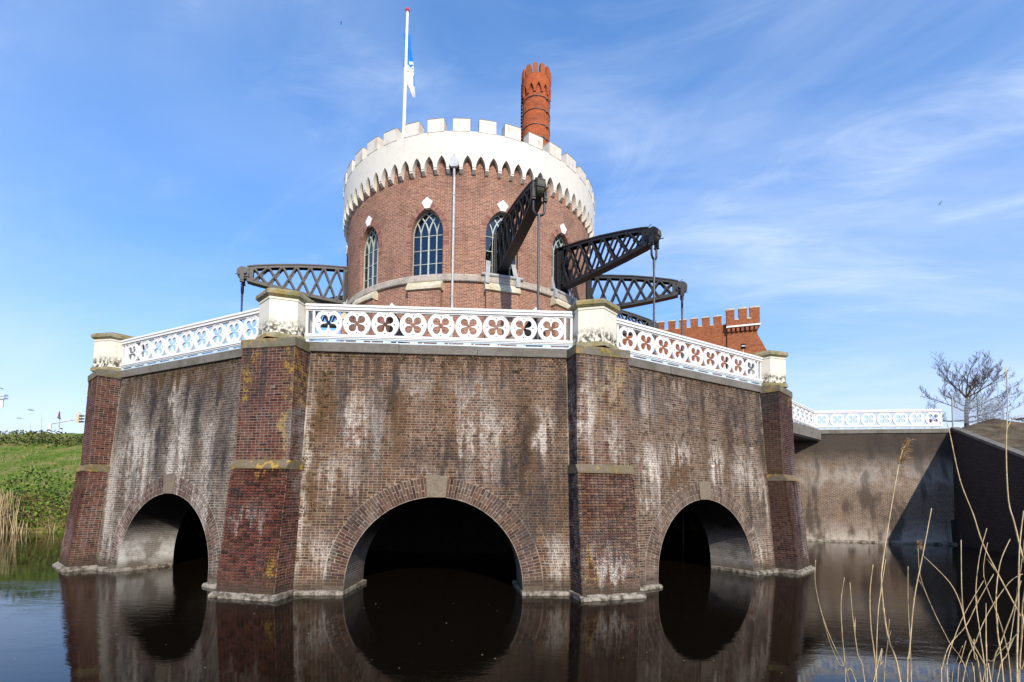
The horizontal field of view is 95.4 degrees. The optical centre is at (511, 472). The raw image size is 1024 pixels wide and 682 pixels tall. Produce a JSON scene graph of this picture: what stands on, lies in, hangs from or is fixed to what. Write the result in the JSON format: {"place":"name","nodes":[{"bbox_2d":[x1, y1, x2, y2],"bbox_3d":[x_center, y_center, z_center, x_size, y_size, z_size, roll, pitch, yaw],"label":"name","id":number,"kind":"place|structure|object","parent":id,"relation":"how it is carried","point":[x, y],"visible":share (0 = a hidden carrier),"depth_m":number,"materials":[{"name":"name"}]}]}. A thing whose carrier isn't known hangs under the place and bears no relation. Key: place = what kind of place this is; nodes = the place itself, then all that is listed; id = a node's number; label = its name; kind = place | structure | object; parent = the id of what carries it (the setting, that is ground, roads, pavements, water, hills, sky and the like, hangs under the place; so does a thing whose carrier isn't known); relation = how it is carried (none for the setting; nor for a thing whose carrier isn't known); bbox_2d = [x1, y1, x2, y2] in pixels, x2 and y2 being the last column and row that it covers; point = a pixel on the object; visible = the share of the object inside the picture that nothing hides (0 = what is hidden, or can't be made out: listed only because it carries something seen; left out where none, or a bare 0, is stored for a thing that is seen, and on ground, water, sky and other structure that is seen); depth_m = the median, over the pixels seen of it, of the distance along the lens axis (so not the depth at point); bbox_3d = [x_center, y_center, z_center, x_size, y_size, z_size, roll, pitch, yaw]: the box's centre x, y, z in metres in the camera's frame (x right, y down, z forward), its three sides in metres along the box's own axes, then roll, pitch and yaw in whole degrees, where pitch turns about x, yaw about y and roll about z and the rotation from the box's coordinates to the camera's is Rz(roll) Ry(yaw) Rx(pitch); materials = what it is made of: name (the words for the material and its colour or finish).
{"place":"outdoors","nodes":[
{"label":"outdoors","id":0,"kind":"place"},
{"bbox_2d":[0,433,204,534],"bbox_3d":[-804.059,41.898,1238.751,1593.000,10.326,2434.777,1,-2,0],"label":"grass bank","id":1,"kind":"structure","parent":0,"point":[37,463],"depth_m":33.97,"materials":[{"name":"green plant"}]},
{"bbox_2d":[0,394,7,406],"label":"road sign board","id":2,"kind":"object","parent":1,"relation":"on","point":[2,400],"visible":1,"depth_m":60.35,"materials":[{"name":"white metal"}]},
{"bbox_2d":[27,409,41,430],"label":"street lamp","id":3,"kind":"object","parent":1,"relation":"on","point":[41,416],"visible":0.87,"depth_m":70.34,"materials":[{"name":"grey metal"}]},
{"bbox_2d":[0,433,80,492],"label":"grass","id":4,"kind":"structure","parent":1,"relation":"on","point":[38,456],"depth_m":36.82,"materials":[{"name":"green plant"}]},
{"bbox_2d":[0,429,82,446],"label":"bramble hedge","id":5,"kind":"object","parent":1,"relation":"on","point":[42,433],"visible":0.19,"depth_m":43.50,"materials":[{"name":"green plant"}]},
{"bbox_2d":[48,412,84,433],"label":"traffic light mast","id":6,"kind":"object","parent":1,"relation":"on","point":[79,418],"visible":0.86,"depth_m":60.20,"materials":[{"name":"grey metal"}]},
{"bbox_2d":[0,460,202,534],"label":"ivy","id":7,"kind":"object","parent":1,"relation":"on","point":[10,482],"visible":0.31,"depth_m":26.42,"materials":[{"name":"green plant"}]},
{"bbox_2d":[0,486,204,534],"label":"dead stems","id":8,"kind":"object","parent":1,"relation":"on","point":[65,505],"visible":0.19,"depth_m":26.04,"materials":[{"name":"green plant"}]},
{"bbox_2d":[0,528,1023,681],"bbox_3d":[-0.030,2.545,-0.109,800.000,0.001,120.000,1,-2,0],"label":"water","id":9,"kind":"structure","parent":0,"point":[398,616],"depth_m":9.08,"materials":[{"name":"black liquid"}]},
{"bbox_2d":[0,489,56,533],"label":"reed bed","id":10,"kind":"object","parent":9,"relation":"in","point":[3,523],"visible":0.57,"depth_m":25.53,"materials":[{"name":"beige plant"}]},
{"bbox_2d":[52,368,122,571],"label":"buttress","id":11,"kind":"structure","parent":9,"relation":"in","point":[80,544],"depth_m":14.79,"materials":[{"name":"brick"}]},
{"bbox_2d":[90,332,144,371],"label":"pier","id":12,"kind":"structure","parent":11,"relation":"on","point":[107,350],"depth_m":15.27,"materials":[{"name":"stone"}]},
{"bbox_2d":[92,348,241,588],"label":"basin wall","id":13,"kind":"structure","parent":9,"relation":"in","point":[173,455],"depth_m":13.92,"materials":[{"name":"brick"}]},
{"bbox_2d":[120,308,258,369],"bbox_3d":[-9.721,-3.886,13.928,7.020,1.010,0.170,0,-3,25],"label":"railing","id":14,"kind":"object","parent":13,"relation":"on","point":[230,320],"visible":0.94,"depth_m":13.80,"materials":[{"name":"white metal"}]},
{"bbox_2d":[208,337,310,601],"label":"buttress","id":15,"kind":"structure","parent":9,"relation":"in","point":[258,549],"depth_m":11.38,"materials":[{"name":"brick"}]},
{"bbox_2d":[256,288,316,340],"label":"pier","id":16,"kind":"structure","parent":15,"relation":"on","point":[282,313],"depth_m":11.82,"materials":[{"name":"stone"}]},
{"bbox_2d":[368,497,512,552],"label":"well wall","id":17,"kind":"structure","parent":9,"relation":"in","point":[439,525],"depth_m":19.63,"materials":[{"name":"brick"}]},
{"bbox_2d":[293,341,588,595],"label":"basin wall","id":18,"kind":"structure","parent":9,"relation":"in","point":[390,430],"depth_m":11.99,"materials":[{"name":"brick"}]},
{"bbox_2d":[305,303,572,348],"bbox_3d":[-1.883,-3.860,12.357,7.020,1.010,0.170,1,-2,-3],"label":"railing","id":19,"kind":"object","parent":18,"relation":"on","point":[469,315],"visible":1,"depth_m":12.31,"materials":[{"name":"white metal"}]},
{"bbox_2d":[566,344,646,601],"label":"buttress","id":20,"kind":"structure","parent":9,"relation":"in","point":[604,563],"depth_m":11.76,"materials":[{"name":"brick"}]},
{"bbox_2d":[566,298,619,348],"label":"pier","id":21,"kind":"structure","parent":20,"relation":"on","point":[594,322],"depth_m":12.19,"materials":[{"name":"stone"}]},
{"bbox_2d":[620,357,777,590],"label":"basin wall","id":22,"kind":"structure","parent":9,"relation":"in","point":[697,446],"depth_m":14.44,"materials":[{"name":"brick"}]},
{"bbox_2d":[617,318,762,385],"bbox_3d":[5.770,-3.670,14.662,7.020,1.010,0.170,2,-3,-31],"label":"railing","id":23,"kind":"object","parent":22,"relation":"on","point":[645,331],"visible":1,"depth_m":14.40,"materials":[{"name":"white metal"}]},
{"bbox_2d":[759,385,815,574],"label":"buttress","id":24,"kind":"structure","parent":22,"relation":"attached to","point":[791,552],"depth_m":15.88,"materials":[{"name":"brick"}]},
{"bbox_2d":[744,350,788,387],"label":"pier","id":25,"kind":"structure","parent":24,"relation":"on","point":[773,367],"depth_m":16.34,"materials":[{"name":"stone"}]},
{"bbox_2d":[815,560,855,681],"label":"reed","id":26,"kind":"object","parent":9,"relation":"in","point":[828,632],"visible":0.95,"depth_m":2.54,"materials":[{"name":"beige plant"}]},
{"bbox_2d":[821,612,849,681],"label":"reed","id":27,"kind":"object","parent":9,"relation":"in","point":[832,649],"visible":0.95,"depth_m":2.45,"materials":[{"name":"beige plant"}]},
{"bbox_2d":[841,577,845,681],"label":"reed","id":28,"kind":"object","parent":9,"relation":"in","point":[842,635],"visible":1,"depth_m":2.21,"materials":[{"name":"beige plant"}]},
{"bbox_2d":[850,586,864,681],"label":"reed","id":29,"kind":"object","parent":9,"relation":"in","point":[855,636],"visible":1,"depth_m":2.28,"materials":[{"name":"beige plant"}]},
{"bbox_2d":[869,565,876,681],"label":"reed","id":30,"kind":"object","parent":9,"relation":"in","point":[871,626],"visible":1,"depth_m":1.91,"materials":[{"name":"beige plant"}]},
{"bbox_2d":[794,428,956,544],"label":"quay wall","id":31,"kind":"structure","parent":9,"relation":"in","point":[846,477],"depth_m":26.30,"materials":[{"name":"brick"}]},
{"bbox_2d":[793,422,820,441],"bbox_3d":[14.427,-2.212,26.470,5.882,0.680,3.861,3,-3,-41],"label":"footbridge","id":32,"kind":"object","parent":31,"relation":"on","point":[803,433],"visible":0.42,"depth_m":25.57,"materials":[{"name":"concrete"}]},
{"bbox_2d":[792,400,814,427],"bbox_3d":[15.564,-3.150,25.190,5.346,1.100,0.170,3,-3,-43],"label":"railing","id":33,"kind":"object","parent":32,"relation":"on","point":[799,408],"visible":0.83,"depth_m":25.48,"materials":[{"name":"white metal"}]},
{"bbox_2d":[814,409,942,429],"bbox_3d":[20.756,-3.029,26.552,6.576,1.100,0.170,0,-2,10],"label":"railing","id":34,"kind":"object","parent":31,"relation":"on","point":[883,425],"visible":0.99,"depth_m":26.48,"materials":[{"name":"white metal"}]},
{"bbox_2d":[884,619,891,681],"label":"reed","id":35,"kind":"object","parent":9,"relation":"in","point":[886,651],"visible":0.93,"depth_m":2.38,"materials":[{"name":"beige plant"}]},
{"bbox_2d":[907,589,911,681],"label":"reed","id":36,"kind":"object","parent":9,"relation":"on","point":[909,638],"visible":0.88,"depth_m":2.40,"materials":[{"name":"beige plant"}]},
{"bbox_2d":[906,508,931,681],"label":"reed","id":37,"kind":"object","parent":9,"relation":"in","point":[908,656],"visible":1,"depth_m":1.94,"materials":[{"name":"beige plant"}]},
{"bbox_2d":[915,540,969,681],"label":"reed","id":38,"kind":"object","parent":9,"relation":"in","point":[919,542],"visible":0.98,"depth_m":2.27,"materials":[{"name":"beige plant"}]},
{"bbox_2d":[951,645,962,681],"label":"reed","id":39,"kind":"object","parent":9,"relation":"in","point":[955,663],"visible":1,"depth_m":2.34,"materials":[{"name":"beige plant"}]},
{"bbox_2d":[957,641,965,681],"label":"reed","id":40,"kind":"object","parent":9,"relation":"in","point":[960,662],"visible":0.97,"depth_m":2.44,"materials":[{"name":"beige plant"}]},
{"bbox_2d":[975,528,986,681],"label":"reed","id":41,"kind":"object","parent":9,"relation":"on","point":[976,607],"visible":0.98,"depth_m":2.59,"materials":[{"name":"beige plant"}]},
{"bbox_2d":[951,427,1023,555],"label":"wing wall","id":42,"kind":"structure","parent":9,"relation":"in","point":[981,462],"depth_m":23.13,"materials":[{"name":"brick"}]},
{"bbox_2d":[962,574,1021,681],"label":"reed","id":43,"kind":"object","parent":9,"relation":"in","point":[980,630],"visible":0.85,"depth_m":2.48,"materials":[{"name":"beige plant"}]},
{"bbox_2d":[983,542,1012,681],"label":"reed","id":44,"kind":"object","parent":9,"relation":"in","point":[1010,671],"visible":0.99,"depth_m":2.13,"materials":[{"name":"beige plant"}]},
{"bbox_2d":[991,581,1020,679],"bbox_3d":[2.203,1.600,2.111,0.017,2.230,0.196,3,-3,-43],"label":"reed","id":45,"kind":"object","parent":9,"relation":"in","point":[1004,633],"visible":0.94,"depth_m":2.12,"materials":[{"name":"beige plant"}]},
{"bbox_2d":[997,544,1023,681],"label":"reed","id":46,"kind":"object","parent":9,"relation":"in","point":[1012,625],"visible":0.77,"depth_m":2.44,"materials":[{"name":"beige plant"}]},
{"bbox_2d":[1019,593,1023,681],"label":"reed","id":47,"kind":"object","parent":9,"relation":"in","point":[1021,636],"visible":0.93,"depth_m":2.51,"materials":[{"name":"beige plant"}]},
{"bbox_2d":[0,0,1023,433],"label":"sky","id":48,"kind":"structure","parent":0,"point":[796,160],"materials":[{"name":"blue"}]},
{"bbox_2d":[668,505,704,530],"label":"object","id":49,"kind":"structure","parent":0,"point":[692,520],"depth_m":34.18,"materials":[{"name":"brick"}]},
{"bbox_2d":[962,418,1023,451],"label":"earth slope","id":50,"kind":"structure","parent":0,"point":[994,429],"depth_m":24.93,"materials":[{"name":"brown soil"}]},
{"bbox_2d":[951,396,978,426],"bbox_3d":[26.243,-3.402,26.958,2.518,1.920,0.066,2,-3,-20],"label":"fence","id":51,"kind":"object","parent":50,"relation":"on","point":[959,408],"visible":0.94,"depth_m":26.92,"materials":[{"name":"metal"}]},
{"bbox_2d":[976,395,1003,422],"bbox_3d":[28.569,-3.503,27.790,2.549,2.050,0.066,2,-3,-19],"label":"fence","id":52,"kind":"object","parent":50,"relation":"on","point":[1002,408],"visible":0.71,"depth_m":27.76,"materials":[{"name":"metal"}]},
{"label":"ground","id":53,"kind":"structure","parent":0,"visible":0},
{"bbox_2d":[619,305,766,380],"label":"boiler house","id":54,"kind":"structure","parent":53,"relation":"on","point":[733,333],"depth_m":34.19,"materials":[{"name":"orange brick"}]},
{"bbox_2d":[919,349,1023,426],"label":"bare tree","id":55,"kind":"object","parent":53,"relation":"on","point":[973,382],"visible":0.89,"depth_m":32.00,"materials":[{"name":"brown plant"}]},
{"bbox_2d":[972,401,999,419],"bbox_3d":[36.883,-3.763,36.239,1.836,3.990,1.567,1,-2,0],"label":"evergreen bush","id":56,"kind":"object","parent":53,"relation":"on","point":[986,409],"visible":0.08,"depth_m":36.08,"materials":[{"name":"green plant"}]},
{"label":"terrace","id":57,"kind":"structure","parent":0,"visible":0},
{"bbox_2d":[340,117,594,347],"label":"engine tower","id":58,"kind":"structure","parent":57,"relation":"on","point":[423,214],"depth_m":22.33,"materials":[{"name":"brick"}]},
{"bbox_2d":[235,264,376,303],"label":"lattice beam","id":59,"kind":"structure","parent":58,"relation":"attached to","point":[248,271],"depth_m":25.30,"materials":[{"name":"black metal"}]},
{"bbox_2d":[239,268,245,347],"bbox_3d":[-14.151,-3.289,24.036,0.200,14.580,0.610,2,-3,-22],"label":"pump rod","id":60,"kind":"object","parent":59,"relation":"hanging from","point":[241,280],"visible":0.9,"depth_m":24.16,"materials":[{"name":"metal"}]},
{"bbox_2d":[314,295,342,327],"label":"lattice beam","id":61,"kind":"structure","parent":58,"relation":"attached to","point":[325,317],"depth_m":29.82,"materials":[{"name":"black metal"}]},
{"bbox_2d":[363,228,377,289],"bbox_3d":[-7.047,-10.872,23.671,1.690,3.310,0.090,-1,-3,39],"label":"window","id":62,"kind":"structure","parent":58,"relation":"in","point":[369,237],"depth_m":23.81,"materials":[{"name":"grey paint"}]},
{"bbox_2d":[389,316,403,342],"bbox_3d":[-5.586,-5.322,22.670,1.440,4.770,0.050,0,-3,25],"label":"door","id":63,"kind":"structure","parent":58,"relation":"in","point":[399,333],"depth_m":22.71,"materials":[{"name":"black paint"}]},
{"bbox_2d":[402,7,409,137],"bbox_3d":[-5.227,-18.555,22.810,0.257,8.790,0.214,1,-2,0],"label":"flagpole","id":64,"kind":"object","parent":58,"relation":"on","point":[407,10],"visible":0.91,"depth_m":22.80,"materials":[{"name":"white metal"}]},
{"bbox_2d":[403,33,415,97],"bbox_3d":[-5.054,-20.142,23.041,0.680,3.414,0.215,1,-2,0],"label":"flag","id":65,"kind":"object","parent":64,"relation":"attached to","point":[410,77],"visible":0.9,"depth_m":23.07,"materials":[{"name":"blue fabric"}]},
{"bbox_2d":[413,211,442,275],"bbox_3d":[-3.960,-10.898,22.207,1.690,3.310,0.090,0,-2,11],"label":"window","id":66,"kind":"structure","parent":58,"relation":"in","point":[429,229],"depth_m":22.21,"materials":[{"name":"grey paint"}]},
{"bbox_2d":[485,214,515,272],"bbox_3d":[-0.549,-10.850,22.370,1.690,3.310,0.090,1,-3,-17],"label":"window","id":67,"kind":"structure","parent":58,"relation":"in","point":[497,225],"depth_m":22.26,"materials":[{"name":"grey paint"}]},
{"bbox_2d":[489,177,548,274],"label":"lattice beam","id":68,"kind":"structure","parent":58,"relation":"attached to","point":[524,224],"depth_m":19.47,"materials":[{"name":"black metal"}]},
{"bbox_2d":[530,181,547,346],"bbox_3d":[0.917,-3.414,16.887,0.610,14.580,0.200,1,-3,-17],"label":"pump rod","id":69,"kind":"object","parent":68,"relation":"hanging from","point":[544,202],"visible":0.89,"depth_m":17.06,"materials":[{"name":"black metal"}]},
{"bbox_2d":[523,321,540,346],"bbox_3d":[0.868,-5.232,22.976,1.440,4.770,0.050,2,-3,-31],"label":"door","id":70,"kind":"structure","parent":58,"relation":"in","point":[527,332],"depth_m":22.99,"materials":[{"name":"black paint"}]},
{"bbox_2d":[552,235,567,278],"bbox_3d":[2.382,-10.740,24.119,1.690,3.310,0.090,3,-3,-45],"label":"window","id":71,"kind":"structure","parent":58,"relation":"in","point":[559,237],"depth_m":23.90,"materials":[{"name":"grey paint"}]},
{"bbox_2d":[554,224,663,291],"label":"lattice beam","id":72,"kind":"structure","parent":58,"relation":"attached to","point":[640,248],"depth_m":22.13,"materials":[{"name":"black metal"}]},
{"bbox_2d":[648,229,658,354],"bbox_3d":[6.097,-3.220,19.977,0.610,14.580,0.200,3,-3,-45],"label":"pump rod","id":73,"kind":"object","parent":72,"relation":"hanging from","point":[651,242],"visible":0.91,"depth_m":20.11,"materials":[{"name":"metal"}]},
{"bbox_2d":[617,310,658,335],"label":"lattice beam","id":74,"kind":"structure","parent":58,"relation":"attached to","point":[641,319],"depth_m":31.11,"materials":[{"name":"black metal"}]},
{"bbox_2d":[590,274,687,309],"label":"lattice beam","id":75,"kind":"structure","parent":58,"relation":"attached to","point":[676,285],"depth_m":26.03,"materials":[{"name":"black metal"}]},
{"bbox_2d":[680,283,683,542],"bbox_3d":[9.206,-2.962,25.143,0.200,14.580,0.610,0,-3,17],"label":"pump rod","id":76,"kind":"object","parent":75,"relation":"hanging from","point":[682,294],"visible":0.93,"depth_m":25.19,"materials":[{"name":"metal"}]},
{"bbox_2d":[521,62,550,144],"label":"chimney","id":77,"kind":"object","parent":57,"relation":"on","point":[535,97],"visible":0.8,"depth_m":41.66,"materials":[{"name":"brick"}]},
{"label":"near bank","id":78,"kind":"structure","parent":0,"visible":0},
{"bbox_2d":[873,648,882,681],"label":"reed","id":79,"kind":"object","parent":78,"relation":"on","point":[878,662],"visible":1,"depth_m":1.96,"materials":[{"name":"beige plant"}]},
{"bbox_2d":[876,559,885,673],"bbox_3d":[1.663,1.556,2.093,0.258,2.304,0.017,3,-3,-39],"label":"reed","id":80,"kind":"object","parent":78,"relation":"on","point":[877,616],"visible":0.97,"depth_m":2.14,"materials":[{"name":"beige plant"}]},
{"bbox_2d":[880,437,916,681],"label":"reed","id":81,"kind":"object","parent":78,"relation":"on","point":[904,452],"visible":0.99,"depth_m":2.38,"materials":[{"name":"beige plant"}]},
{"bbox_2d":[924,556,991,681],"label":"reed","id":82,"kind":"object","parent":78,"relation":"on","point":[966,628],"visible":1,"depth_m":1.96,"materials":[{"name":"beige plant"}]},
{"bbox_2d":[946,582,982,681],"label":"reed","id":83,"kind":"object","parent":78,"relation":"on","point":[955,635],"visible":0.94,"depth_m":2.43,"materials":[{"name":"beige plant"}]},
{"bbox_2d":[941,574,993,681],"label":"reed","id":84,"kind":"object","parent":78,"relation":"on","point":[961,631],"visible":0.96,"depth_m":2.29,"materials":[{"name":"beige plant"}]},
{"bbox_2d":[960,540,981,681],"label":"reed","id":85,"kind":"object","parent":78,"relation":"on","point":[964,616],"visible":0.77,"depth_m":2.02,"materials":[{"name":"beige plant"}]},
{"bbox_2d":[946,423,1023,629],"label":"reed","id":86,"kind":"object","parent":78,"relation":"on","point":[1021,615],"visible":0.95,"depth_m":2.50,"materials":[{"name":"beige plant"}]},
{"bbox_2d":[985,616,987,681],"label":"reed","id":87,"kind":"object","parent":78,"relation":"on","point":[986,648],"visible":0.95,"depth_m":2.07,"materials":[{"name":"beige plant"}]},
{"bbox_2d":[982,634,1016,681],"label":"reed","id":88,"kind":"object","parent":78,"relation":"on","point":[995,657],"visible":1,"depth_m":1.98,"materials":[{"name":"beige plant"}]},
{"bbox_2d":[995,539,1009,681],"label":"reed","id":89,"kind":"object","parent":78,"relation":"on","point":[997,618],"visible":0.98,"depth_m":2.15,"materials":[{"name":"beige plant"}]},
{"bbox_2d":[1005,367,1023,560],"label":"reed","id":90,"kind":"object","parent":78,"relation":"on","point":[1007,425],"visible":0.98,"depth_m":2.50,"materials":[{"name":"beige plant"}]},
{"bbox_2d":[1016,511,1023,681],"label":"reed","id":91,"kind":"object","parent":78,"relation":"on","point":[1017,637],"visible":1,"depth_m":1.95,"materials":[{"name":"beige plant"}]},
{"bbox_2d":[1018,662,1023,681],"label":"reed","id":92,"kind":"object","parent":78,"relation":"on","point":[1020,668],"visible":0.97,"depth_m":2.12,"materials":[{"name":"beige plant"}]}
]}

